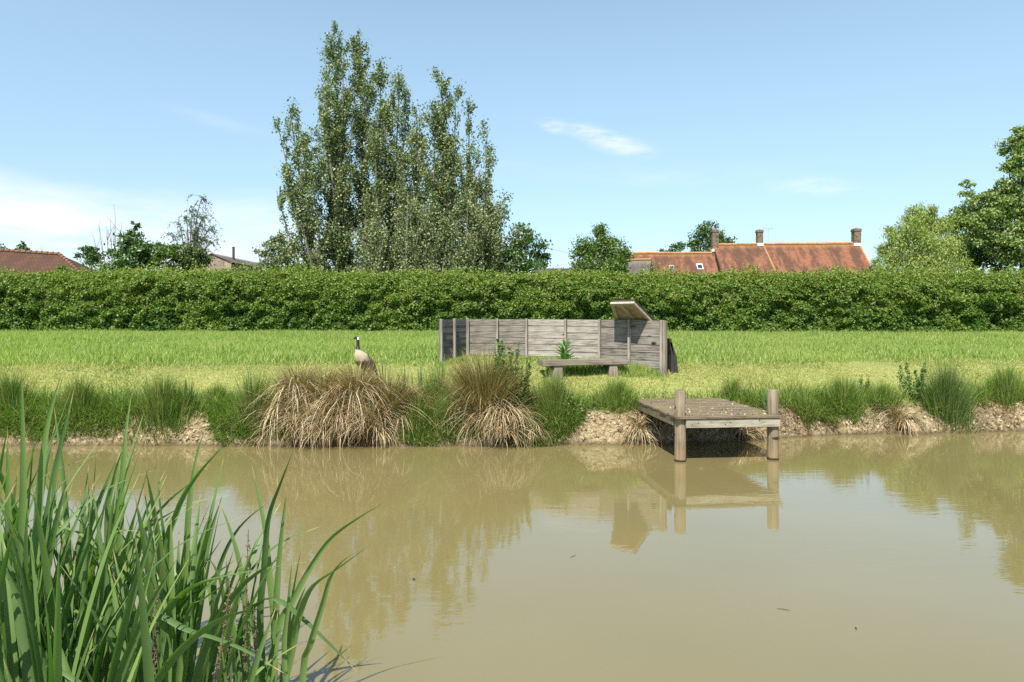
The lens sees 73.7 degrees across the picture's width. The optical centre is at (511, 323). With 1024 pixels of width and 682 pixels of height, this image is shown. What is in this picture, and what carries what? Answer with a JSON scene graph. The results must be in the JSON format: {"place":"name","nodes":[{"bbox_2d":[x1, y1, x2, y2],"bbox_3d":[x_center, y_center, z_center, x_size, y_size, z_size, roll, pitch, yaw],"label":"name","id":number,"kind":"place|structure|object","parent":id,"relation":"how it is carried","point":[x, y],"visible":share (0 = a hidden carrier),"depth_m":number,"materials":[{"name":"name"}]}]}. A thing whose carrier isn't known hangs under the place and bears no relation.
{"place":"outdoors","nodes":[
{"label":"outdoors","id":0,"kind":"place"},
{"bbox_2d":[0,431,1023,681],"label":"pond water","id":1,"kind":"structure","parent":0,"point":[714,561],"depth_m":5.22,"materials":[{"name":"liquid"}]},
{"bbox_2d":[19,423,55,681],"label":"reed plant","id":2,"kind":"object","parent":1,"relation":"in","point":[25,551],"visible":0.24,"depth_m":2.52,"materials":[{"name":"green plant"}]},
{"bbox_2d":[4,430,77,669],"bbox_3d":[-1.996,1.139,2.822,0.381,1.451,0.876,0,0,-14],"label":"reed plant","id":3,"kind":"object","parent":1,"relation":"in","point":[8,509],"visible":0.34,"depth_m":2.73,"materials":[{"name":"green plant"}]},
{"bbox_2d":[18,364,73,646],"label":"reed plant","id":4,"kind":"object","parent":1,"relation":"in","point":[39,496],"visible":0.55,"depth_m":2.66,"materials":[{"name":"green plant"}]},
{"bbox_2d":[0,474,91,680],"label":"reed plant","id":5,"kind":"object","parent":1,"relation":"in","point":[1,654],"visible":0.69,"depth_m":2.42,"materials":[{"name":"green plant"}]},
{"bbox_2d":[0,477,96,681],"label":"reed plant","id":6,"kind":"object","parent":1,"relation":"in","point":[3,569],"visible":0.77,"depth_m":2.19,"materials":[{"name":"green plant"}]},
{"bbox_2d":[13,444,98,643],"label":"reed plant","id":7,"kind":"object","parent":1,"relation":"in","point":[52,537],"visible":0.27,"depth_m":2.65,"materials":[{"name":"green plant"}]},
{"bbox_2d":[1,448,122,652],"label":"reed plant","id":8,"kind":"object","parent":1,"relation":"in","point":[83,544],"visible":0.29,"depth_m":2.87,"materials":[{"name":"green plant"}]},
{"bbox_2d":[15,487,112,681],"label":"reed plant","id":9,"kind":"object","parent":1,"relation":"in","point":[48,585],"visible":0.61,"depth_m":2.40,"materials":[{"name":"green plant"}]},
{"bbox_2d":[0,522,129,681],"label":"reed plant","id":10,"kind":"object","parent":1,"relation":"in","point":[11,659],"visible":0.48,"depth_m":2.41,"materials":[{"name":"green plant"}]},
{"bbox_2d":[7,513,125,679],"bbox_3d":[-1.642,1.260,2.499,0.553,1.211,0.374,0,0,30],"label":"reed plant","id":11,"kind":"object","parent":1,"relation":"in","point":[87,634],"visible":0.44,"depth_m":2.47,"materials":[{"name":"green plant"}]},
{"bbox_2d":[0,408,137,623],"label":"reed plant","id":12,"kind":"object","parent":1,"relation":"in","point":[66,512],"visible":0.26,"depth_m":3.41,"materials":[{"name":"green plant"}]},
{"bbox_2d":[0,458,151,680],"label":"reed plant","id":13,"kind":"object","parent":1,"relation":"in","point":[121,561],"visible":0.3,"depth_m":2.99,"materials":[{"name":"green plant"}]},
{"bbox_2d":[62,466,96,647],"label":"reed plant","id":14,"kind":"object","parent":1,"relation":"in","point":[79,539],"visible":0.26,"depth_m":3.16,"materials":[{"name":"green plant"}]},
{"bbox_2d":[61,495,109,633],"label":"reed plant","id":15,"kind":"object","parent":1,"relation":"in","point":[70,594],"visible":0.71,"depth_m":2.52,"materials":[{"name":"green plant"}]},
{"bbox_2d":[0,417,187,637],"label":"reed plant","id":16,"kind":"object","parent":1,"relation":"in","point":[94,561],"visible":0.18,"depth_m":3.02,"materials":[{"name":"green plant"}]},
{"bbox_2d":[0,519,189,681],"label":"reed plant","id":17,"kind":"object","parent":1,"relation":"in","point":[24,654],"visible":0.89,"depth_m":2.31,"materials":[{"name":"green plant"}]},
{"bbox_2d":[0,449,197,681],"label":"reed plant","id":18,"kind":"object","parent":1,"relation":"in","point":[129,557],"visible":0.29,"depth_m":2.82,"materials":[{"name":"green plant"}]},
{"bbox_2d":[29,519,176,681],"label":"reed plant","id":19,"kind":"object","parent":1,"relation":"in","point":[55,667],"visible":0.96,"depth_m":2.30,"materials":[{"name":"green plant"}]},
{"bbox_2d":[39,482,169,681],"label":"reed plant","id":20,"kind":"object","parent":1,"relation":"in","point":[106,662],"visible":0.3,"depth_m":2.61,"materials":[{"name":"green plant"}]},
{"bbox_2d":[0,514,213,681],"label":"reed plant","id":21,"kind":"object","parent":1,"relation":"in","point":[35,652],"visible":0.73,"depth_m":2.29,"materials":[{"name":"green plant"}]},
{"bbox_2d":[104,394,131,618],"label":"reed plant","id":22,"kind":"object","parent":1,"relation":"in","point":[120,540],"visible":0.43,"depth_m":3.23,"materials":[{"name":"green plant"}]},
{"bbox_2d":[71,461,166,679],"bbox_3d":[-1.896,1.244,3.335,0.334,1.241,0.305,0,0,14],"label":"reed plant","id":23,"kind":"object","parent":1,"relation":"in","point":[137,532],"visible":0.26,"depth_m":3.30,"materials":[{"name":"green plant"}]},
{"bbox_2d":[52,497,212,679],"bbox_3d":[-1.745,1.334,3.012,0.749,1.061,0.312,0,0,-9],"label":"reed plant","id":24,"kind":"object","parent":1,"relation":"in","point":[113,569],"visible":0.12,"depth_m":3.08,"materials":[{"name":"green plant"}]},
{"bbox_2d":[61,489,214,671],"bbox_3d":[-1.542,1.271,2.772,0.714,1.188,0.466,0,0,-45],"label":"reed plant","id":25,"kind":"object","parent":1,"relation":"in","point":[193,554],"visible":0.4,"depth_m":2.80,"materials":[{"name":"green plant"}]},
{"bbox_2d":[0,540,278,681],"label":"reed plant","id":26,"kind":"object","parent":1,"relation":"in","point":[178,652],"visible":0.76,"depth_m":2.34,"materials":[{"name":"green plant"}]},
{"bbox_2d":[92,484,187,681],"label":"reed plant","id":27,"kind":"object","parent":1,"relation":"in","point":[113,628],"visible":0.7,"depth_m":2.62,"materials":[{"name":"green plant"}]},
{"bbox_2d":[63,458,234,648],"bbox_3d":[-1.646,1.256,3.021,0.633,1.219,0.770,0,0,-9],"label":"reed plant","id":28,"kind":"object","parent":1,"relation":"in","point":[181,585],"visible":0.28,"depth_m":3.04,"materials":[{"name":"green plant"}]},
{"bbox_2d":[71,478,242,681],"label":"reed plant","id":29,"kind":"object","parent":1,"relation":"in","point":[87,613],"visible":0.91,"depth_m":2.34,"materials":[{"name":"green plant"}]},
{"bbox_2d":[83,480,237,655],"bbox_3d":[-1.483,1.254,2.915,0.582,1.222,0.242,0,0,-28],"label":"reed plant","id":30,"kind":"object","parent":1,"relation":"in","point":[128,577],"visible":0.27,"depth_m":2.87,"materials":[{"name":"green plant"}]},
{"bbox_2d":[87,554,241,664],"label":"reed plant","id":31,"kind":"object","parent":1,"relation":"in","point":[181,605],"visible":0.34,"depth_m":2.82,"materials":[{"name":"green plant"}]},
{"bbox_2d":[88,512,242,681],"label":"reed plant","id":32,"kind":"object","parent":1,"relation":"in","point":[185,676],"visible":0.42,"depth_m":2.81,"materials":[{"name":"green plant"}]},
{"bbox_2d":[61,511,280,681],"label":"reed plant","id":33,"kind":"object","parent":1,"relation":"in","point":[202,663],"visible":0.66,"depth_m":2.46,"materials":[{"name":"green plant"}]},
{"bbox_2d":[90,550,251,681],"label":"reed plant","id":34,"kind":"object","parent":1,"relation":"in","point":[211,618],"visible":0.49,"depth_m":2.67,"materials":[{"name":"green plant"}]},
{"bbox_2d":[46,538,297,681],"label":"reed plant","id":35,"kind":"object","parent":1,"relation":"in","point":[148,672],"visible":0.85,"depth_m":2.14,"materials":[{"name":"green plant"}]},
{"bbox_2d":[146,463,222,595],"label":"reed plant","id":36,"kind":"object","parent":1,"relation":"in","point":[160,556],"visible":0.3,"depth_m":3.06,"materials":[{"name":"green plant"}]},
{"bbox_2d":[162,425,224,603],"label":"reed plant","id":37,"kind":"object","parent":1,"relation":"in","point":[189,490],"visible":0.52,"depth_m":3.12,"materials":[{"name":"green plant"}]},
{"bbox_2d":[118,538,289,681],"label":"reed plant","id":38,"kind":"object","parent":1,"relation":"in","point":[164,630],"visible":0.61,"depth_m":2.66,"materials":[{"name":"green plant"}]},
{"bbox_2d":[144,504,279,681],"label":"reed plant","id":39,"kind":"object","parent":1,"relation":"in","point":[231,620],"visible":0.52,"depth_m":2.61,"materials":[{"name":"green plant"}]},
{"bbox_2d":[118,527,317,681],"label":"reed plant","id":40,"kind":"object","parent":1,"relation":"in","point":[176,584],"visible":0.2,"depth_m":2.93,"materials":[{"name":"green plant"}]},
{"bbox_2d":[160,608,275,681],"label":"reed plant","id":41,"kind":"object","parent":1,"relation":"in","point":[253,669],"visible":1,"depth_m":2.35,"materials":[{"name":"green plant"}]},
{"bbox_2d":[138,561,305,681],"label":"reed plant","id":42,"kind":"object","parent":1,"relation":"in","point":[170,620],"visible":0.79,"depth_m":2.55,"materials":[{"name":"green plant"}]},
{"bbox_2d":[206,503,267,681],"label":"reed plant","id":43,"kind":"object","parent":1,"relation":"in","point":[214,585],"visible":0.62,"depth_m":2.81,"materials":[{"name":"green plant"}]},
{"bbox_2d":[235,614,277,681],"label":"reed plant","id":44,"kind":"object","parent":1,"relation":"in","point":[239,662],"visible":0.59,"depth_m":2.80,"materials":[{"name":"green plant"}]},
{"bbox_2d":[232,551,306,681],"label":"reed plant","id":45,"kind":"object","parent":1,"relation":"in","point":[290,626],"visible":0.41,"depth_m":3.00,"materials":[{"name":"green plant"}]},
{"bbox_2d":[252,452,292,681],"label":"reed plant","id":46,"kind":"object","parent":1,"relation":"in","point":[273,589],"visible":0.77,"depth_m":2.90,"materials":[{"name":"green plant"}]},
{"bbox_2d":[237,504,381,681],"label":"reed plant","id":47,"kind":"object","parent":1,"relation":"in","point":[300,617],"visible":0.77,"depth_m":2.85,"materials":[{"name":"green plant"}]},
{"bbox_2d":[282,553,353,681],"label":"reed plant","id":48,"kind":"object","parent":1,"relation":"in","point":[306,653],"visible":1,"depth_m":2.69,"materials":[{"name":"green plant"}]},
{"bbox_2d":[0,397,1021,446],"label":"bank roots","id":49,"kind":"object","parent":1,"relation":"in","point":[735,428],"visible":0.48,"depth_m":10.57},
{"bbox_2d":[635,389,782,461],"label":"fishing jetty","id":50,"kind":"object","parent":1,"relation":"in","point":[679,418],"visible":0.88,"depth_m":8.69,"materials":[{"name":"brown wood"}]},
{"bbox_2d":[0,332,1023,446],"bbox_3d":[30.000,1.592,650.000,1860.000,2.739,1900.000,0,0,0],"label":"ground","id":51,"kind":"structure","parent":0,"point":[605,427],"depth_m":10.98,"materials":[{"name":"soil"}]},
{"bbox_2d":[0,367,48,424],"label":"rush clump","id":52,"kind":"object","parent":51,"relation":"on","point":[7,390],"visible":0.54,"depth_m":10.05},
{"bbox_2d":[0,248,98,279],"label":"tiled barn","id":53,"kind":"structure","parent":51,"relation":"on","point":[33,261],"depth_m":45.37,"materials":[{"name":"brown tile"}]},
{"bbox_2d":[33,372,119,443],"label":"rush clump","id":54,"kind":"object","parent":51,"relation":"on","point":[82,394],"visible":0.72,"depth_m":9.91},
{"bbox_2d":[73,244,103,271],"bbox_3d":[-24.892,-2.181,39.952,1.569,4.969,1.639,0,0,0],"label":"tree","id":55,"kind":"object","parent":51,"relation":"on","point":[91,255],"visible":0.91,"depth_m":39.98,"materials":[{"name":"green plant"}]},
{"bbox_2d":[89,221,162,272],"bbox_3d":[-18.443,-2.330,32.817,3.260,5.251,2.463,0,0,0],"label":"bushy tree","id":56,"kind":"object","parent":51,"relation":"on","point":[136,247],"visible":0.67,"depth_m":32.64,"materials":[{"name":"green plant"}]},
{"bbox_2d":[109,371,210,446],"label":"rush clump","id":57,"kind":"object","parent":51,"relation":"on","point":[159,406],"visible":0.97,"depth_m":9.88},
{"bbox_2d":[138,240,194,273],"bbox_3d":[-16.644,-1.855,33.079,2.916,4.321,2.180,0,0,0],"label":"bushy tree","id":58,"kind":"object","parent":51,"relation":"on","point":[158,257],"visible":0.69,"depth_m":32.66,"materials":[{"name":"green plant"}]},
{"bbox_2d":[165,243,215,272],"bbox_3d":[-15.535,-1.810,32.975,2.172,4.216,1.883,0,0,-38],"label":"bushy tree","id":59,"kind":"object","parent":51,"relation":"on","point":[198,254],"visible":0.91,"depth_m":32.67,"materials":[{"name":"green plant"}]},
{"bbox_2d":[161,194,227,269],"bbox_3d":[-15.588,-3.110,33.934,2.618,6.817,2.192,0,0,23],"label":"weeping tree","id":60,"kind":"object","parent":51,"relation":"on","point":[196,231],"visible":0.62,"depth_m":33.86,"materials":[{"name":"green plant"}]},
{"bbox_2d":[206,247,271,272],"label":"house","id":61,"kind":"structure","parent":51,"relation":"on","point":[225,261],"depth_m":52.40,"materials":[{"name":"grey wood"}]},
{"bbox_2d":[217,363,286,446],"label":"rush clump","id":62,"kind":"object","parent":51,"relation":"on","point":[252,393],"visible":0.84,"depth_m":9.73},
{"bbox_2d":[251,233,302,270],"bbox_3d":[-13.694,-2.514,40.101,3.069,5.626,2.482,0,0,0],"label":"bushy tree","id":63,"kind":"object","parent":51,"relation":"on","point":[286,256],"visible":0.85,"depth_m":39.73,"materials":[{"name":"green plant"}]},
{"bbox_2d":[269,96,344,273],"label":"poplar tree","id":64,"kind":"object","parent":51,"relation":"on","point":[307,226],"visible":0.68,"depth_m":42.63,"materials":[{"name":"green plant"}]},
{"bbox_2d":[219,327,446,450],"bbox_3d":[-2.488,1.229,10.009,3.674,2.448,2.158,0,0,0],"label":"sedge tussock","id":65,"kind":"object","parent":51,"relation":"on","point":[369,404],"visible":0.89,"depth_m":9.69,"materials":[{"name":"plant"}]},
{"bbox_2d":[309,20,370,273],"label":"poplar tree","id":66,"kind":"object","parent":51,"relation":"on","point":[334,139],"visible":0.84,"depth_m":43.86,"materials":[{"name":"green plant"}]},
{"bbox_2d":[336,29,394,273],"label":"poplar tree","id":67,"kind":"object","parent":51,"relation":"on","point":[359,122],"visible":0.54,"depth_m":44.83,"materials":[{"name":"green plant"}]},
{"bbox_2d":[345,202,392,273],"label":"poplar tree","id":68,"kind":"object","parent":51,"relation":"on","point":[370,260],"visible":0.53,"depth_m":40.60,"materials":[{"name":"green plant"}]},
{"bbox_2d":[361,65,413,273],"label":"poplar tree","id":69,"kind":"object","parent":51,"relation":"on","point":[385,194],"visible":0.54,"depth_m":43.32,"materials":[{"name":"green plant"}]},
{"bbox_2d":[381,194,440,273],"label":"poplar tree","id":70,"kind":"object","parent":51,"relation":"on","point":[408,248],"visible":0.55,"depth_m":40.70,"materials":[{"name":"green plant"}]},
{"bbox_2d":[391,391,434,446],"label":"rush clump","id":71,"kind":"object","parent":51,"relation":"on","point":[420,420],"visible":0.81,"depth_m":9.73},
{"bbox_2d":[388,99,446,279],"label":"poplar tree","id":72,"kind":"object","parent":51,"relation":"on","point":[418,167],"visible":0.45,"depth_m":42.43,"materials":[{"name":"green plant"}]},
{"bbox_2d":[403,192,463,273],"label":"poplar tree","id":73,"kind":"object","parent":51,"relation":"on","point":[433,252],"visible":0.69,"depth_m":40.52,"materials":[{"name":"green plant"}]},
{"bbox_2d":[409,364,459,408],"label":"grass clump","id":74,"kind":"object","parent":51,"relation":"on","point":[438,382],"visible":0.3,"depth_m":10.24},
{"bbox_2d":[421,64,465,272],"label":"poplar tree","id":75,"kind":"object","parent":51,"relation":"on","point":[446,146],"visible":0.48,"depth_m":44.27,"materials":[{"name":"green plant"}]},
{"bbox_2d":[424,388,467,446],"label":"rush clump","id":76,"kind":"object","parent":51,"relation":"on","point":[444,419],"visible":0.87,"depth_m":9.74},
{"bbox_2d":[445,184,489,273],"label":"poplar tree","id":77,"kind":"object","parent":51,"relation":"on","point":[471,262],"visible":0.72,"depth_m":40.65,"materials":[{"name":"green plant"}]},
{"bbox_2d":[445,95,498,272],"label":"poplar tree","id":78,"kind":"object","parent":51,"relation":"on","point":[469,179],"visible":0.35,"depth_m":43.60,"materials":[{"name":"green plant"}]},
{"bbox_2d":[429,340,567,449],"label":"sedge tussock","id":79,"kind":"object","parent":51,"relation":"on","point":[481,393],"visible":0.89,"depth_m":9.67,"materials":[{"name":"plant"}]},
{"bbox_2d":[474,187,532,274],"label":"poplar tree","id":80,"kind":"object","parent":51,"relation":"on","point":[496,242],"visible":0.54,"depth_m":41.95,"materials":[{"name":"green plant"}]},
{"bbox_2d":[0,260,1023,332],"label":"clipped hedge","id":81,"kind":"object","parent":51,"relation":"on","point":[232,299],"visible":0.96,"depth_m":28.22,"materials":[{"name":"green plant"}]},
{"bbox_2d":[0,328,1023,369],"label":"meadow grass","id":82,"kind":"structure","parent":51,"relation":"on","point":[271,346],"depth_m":16.67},
{"bbox_2d":[0,384,1023,447],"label":"overhanging grass","id":83,"kind":"structure","parent":51,"relation":"on","point":[110,415],"depth_m":9.85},
{"bbox_2d":[0,367,1023,439],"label":"bank grass","id":84,"kind":"structure","parent":51,"relation":"on","point":[124,391],"depth_m":10.61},
{"bbox_2d":[492,339,531,418],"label":"leafy weed","id":85,"kind":"object","parent":51,"relation":"on","point":[527,378],"visible":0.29,"depth_m":9.89,"materials":[{"name":"green plant"}]},
{"bbox_2d":[5,399,1023,443],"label":"soil clods","id":86,"kind":"object","parent":51,"relation":"on","point":[621,428],"visible":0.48,"depth_m":10.09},
{"bbox_2d":[499,222,552,281],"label":"broadleaf tree","id":87,"kind":"object","parent":51,"relation":"on","point":[538,258],"visible":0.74,"depth_m":42.52,"materials":[{"name":"green plant"}]},
{"bbox_2d":[439,318,666,375],"bbox_3d":[0.741,0.438,12.419,3.991,1.064,1.153,0,0,8],"label":"wooden screen","id":88,"kind":"object","parent":51,"relation":"on","point":[638,341],"visible":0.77,"depth_m":12.59,"materials":[{"name":"grey wood"}]},
{"bbox_2d":[610,299,655,320],"bbox_3d":[2.027,0.209,12.044,0.844,1.229,0.815,0,0,41],"label":"hatch lid","id":89,"kind":"object","parent":88,"relation":"attached to","point":[631,309],"visible":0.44,"depth_m":11.83,"materials":[{"name":"brown wood"}]},
{"bbox_2d":[523,367,593,442],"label":"rush clump","id":90,"kind":"object","parent":51,"relation":"on","point":[553,395],"visible":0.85,"depth_m":9.92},
{"bbox_2d":[538,359,628,379],"bbox_3d":[1.207,0.809,11.518,1.518,0.405,0.338,0,0,-12],"label":"plank bench","id":91,"kind":"object","parent":51,"relation":"on","point":[610,364],"visible":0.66,"depth_m":11.38,"materials":[{"name":"grey wood"}]},
{"bbox_2d":[564,222,634,274],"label":"broadleaf tree","id":92,"kind":"object","parent":51,"relation":"on","point":[589,252],"visible":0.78,"depth_m":45.28,"materials":[{"name":"green plant"}]},
{"bbox_2d":[581,374,648,416],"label":"grass clump","id":93,"kind":"object","parent":51,"relation":"on","point":[619,391],"visible":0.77,"depth_m":10.26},
{"bbox_2d":[610,403,668,447],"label":"sedge tussock","id":94,"kind":"object","parent":51,"relation":"on","point":[638,429],"visible":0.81,"depth_m":9.82,"materials":[{"name":"plant"}]},
{"bbox_2d":[685,220,736,251],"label":"broadleaf tree","id":95,"kind":"object","parent":51,"relation":"on","point":[696,243],"visible":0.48,"depth_m":73.67,"materials":[{"name":"green plant"}]},
{"bbox_2d":[626,228,869,281],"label":"brick house","id":96,"kind":"structure","parent":51,"relation":"on","point":[786,257],"depth_m":61.16,"materials":[{"name":"ceramic"}]},
{"bbox_2d":[781,389,826,434],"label":"rush clump","id":97,"kind":"object","parent":51,"relation":"on","point":[803,401],"visible":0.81,"depth_m":10.70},
{"bbox_2d":[812,372,879,434],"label":"grass clump","id":98,"kind":"object","parent":51,"relation":"on","point":[843,383],"visible":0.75,"depth_m":10.87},
{"bbox_2d":[866,378,918,423],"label":"grass clump","id":99,"kind":"object","parent":51,"relation":"on","point":[886,388],"visible":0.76,"depth_m":11.02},
{"bbox_2d":[870,402,948,435],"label":"sedge tussock","id":100,"kind":"object","parent":51,"relation":"on","point":[898,423],"visible":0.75,"depth_m":10.75,"materials":[{"name":"plant"}]},
{"bbox_2d":[894,360,928,403],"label":"leafy weed","id":101,"kind":"object","parent":51,"relation":"on","point":[921,385],"visible":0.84,"depth_m":11.27,"materials":[{"name":"green plant"}]},
{"bbox_2d":[867,200,975,281],"bbox_3d":[20.103,-2.876,33.499,4.313,6.357,4.247,0,0,43],"label":"willow tree","id":102,"kind":"object","parent":51,"relation":"on","point":[921,225],"visible":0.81,"depth_m":32.94,"materials":[{"name":"green plant"}]},
{"bbox_2d":[911,352,988,434],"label":"rush clump","id":103,"kind":"object","parent":51,"relation":"on","point":[946,388],"visible":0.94,"depth_m":10.89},
{"bbox_2d":[939,205,1018,272],"bbox_3d":[24.654,-3.029,36.200,4.577,6.670,3.076,0,0,-21],"label":"broadleaf tree","id":104,"kind":"object","parent":51,"relation":"on","point":[979,259],"visible":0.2,"depth_m":35.71,"materials":[{"name":"green plant"}]},
{"bbox_2d":[943,124,1023,269],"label":"broadleaf tree","id":105,"kind":"object","parent":51,"relation":"on","point":[997,211],"visible":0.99,"depth_m":33.07,"materials":[{"name":"dark green leaf"},{"name":"bark"}]},
{"bbox_2d":[969,360,1023,413],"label":"grass clump","id":106,"kind":"object","parent":51,"relation":"on","point":[1003,381],"visible":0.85,"depth_m":11.39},
{"bbox_2d":[0,355,1023,425],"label":"mown grass","id":107,"kind":"structure","parent":0,"point":[134,366],"depth_m":11.93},
{"bbox_2d":[0,0,1023,274],"label":"sky","id":108,"kind":"structure","parent":0,"point":[805,121],"materials":[{"name":"blue"}]},
{"bbox_2d":[436,353,669,386],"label":"unmown grass","id":109,"kind":"structure","parent":0,"point":[630,369],"depth_m":11.68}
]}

